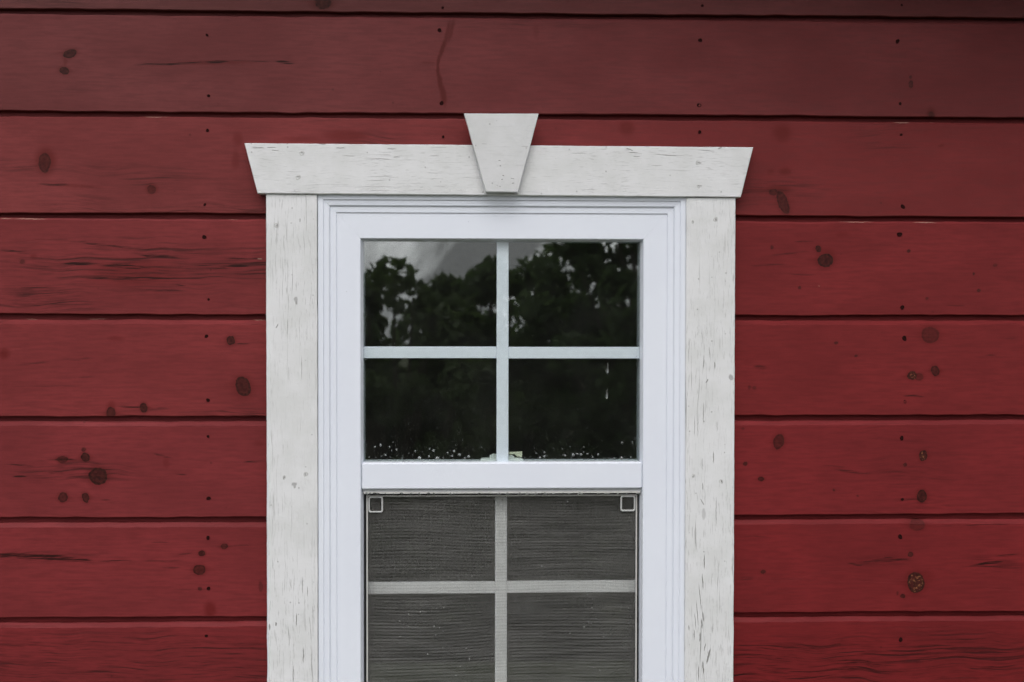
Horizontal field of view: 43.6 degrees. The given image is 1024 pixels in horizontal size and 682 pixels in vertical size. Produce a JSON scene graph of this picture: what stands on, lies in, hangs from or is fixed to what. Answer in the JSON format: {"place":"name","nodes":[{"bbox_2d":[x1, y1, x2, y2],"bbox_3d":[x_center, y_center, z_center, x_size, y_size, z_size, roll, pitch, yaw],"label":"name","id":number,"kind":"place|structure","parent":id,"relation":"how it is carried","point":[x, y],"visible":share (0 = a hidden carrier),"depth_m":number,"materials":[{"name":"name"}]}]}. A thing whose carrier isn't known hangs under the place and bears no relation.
{"place":"outdoors","nodes":[
{"label":"outdoors","id":0,"kind":"place"},
{"bbox_3d":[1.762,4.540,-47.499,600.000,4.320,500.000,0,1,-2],"label":"ground","id":1,"kind":"structure","parent":0,"visible":0},
{"bbox_2d":[0,0,1023,681],"bbox_3d":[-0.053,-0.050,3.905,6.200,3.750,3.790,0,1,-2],"label":"barn","id":2,"kind":"structure","parent":1,"relation":"on","point":[878,468],"depth_m":2.42,"materials":[{"name":"red paint"}]},
{"bbox_2d":[244,113,752,681],"bbox_3d":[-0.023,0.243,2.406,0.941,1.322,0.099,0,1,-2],"label":"window","id":3,"kind":"structure","parent":2,"relation":"attached to","point":[500,181],"depth_m":2.39,"materials":[{"name":"paint"}]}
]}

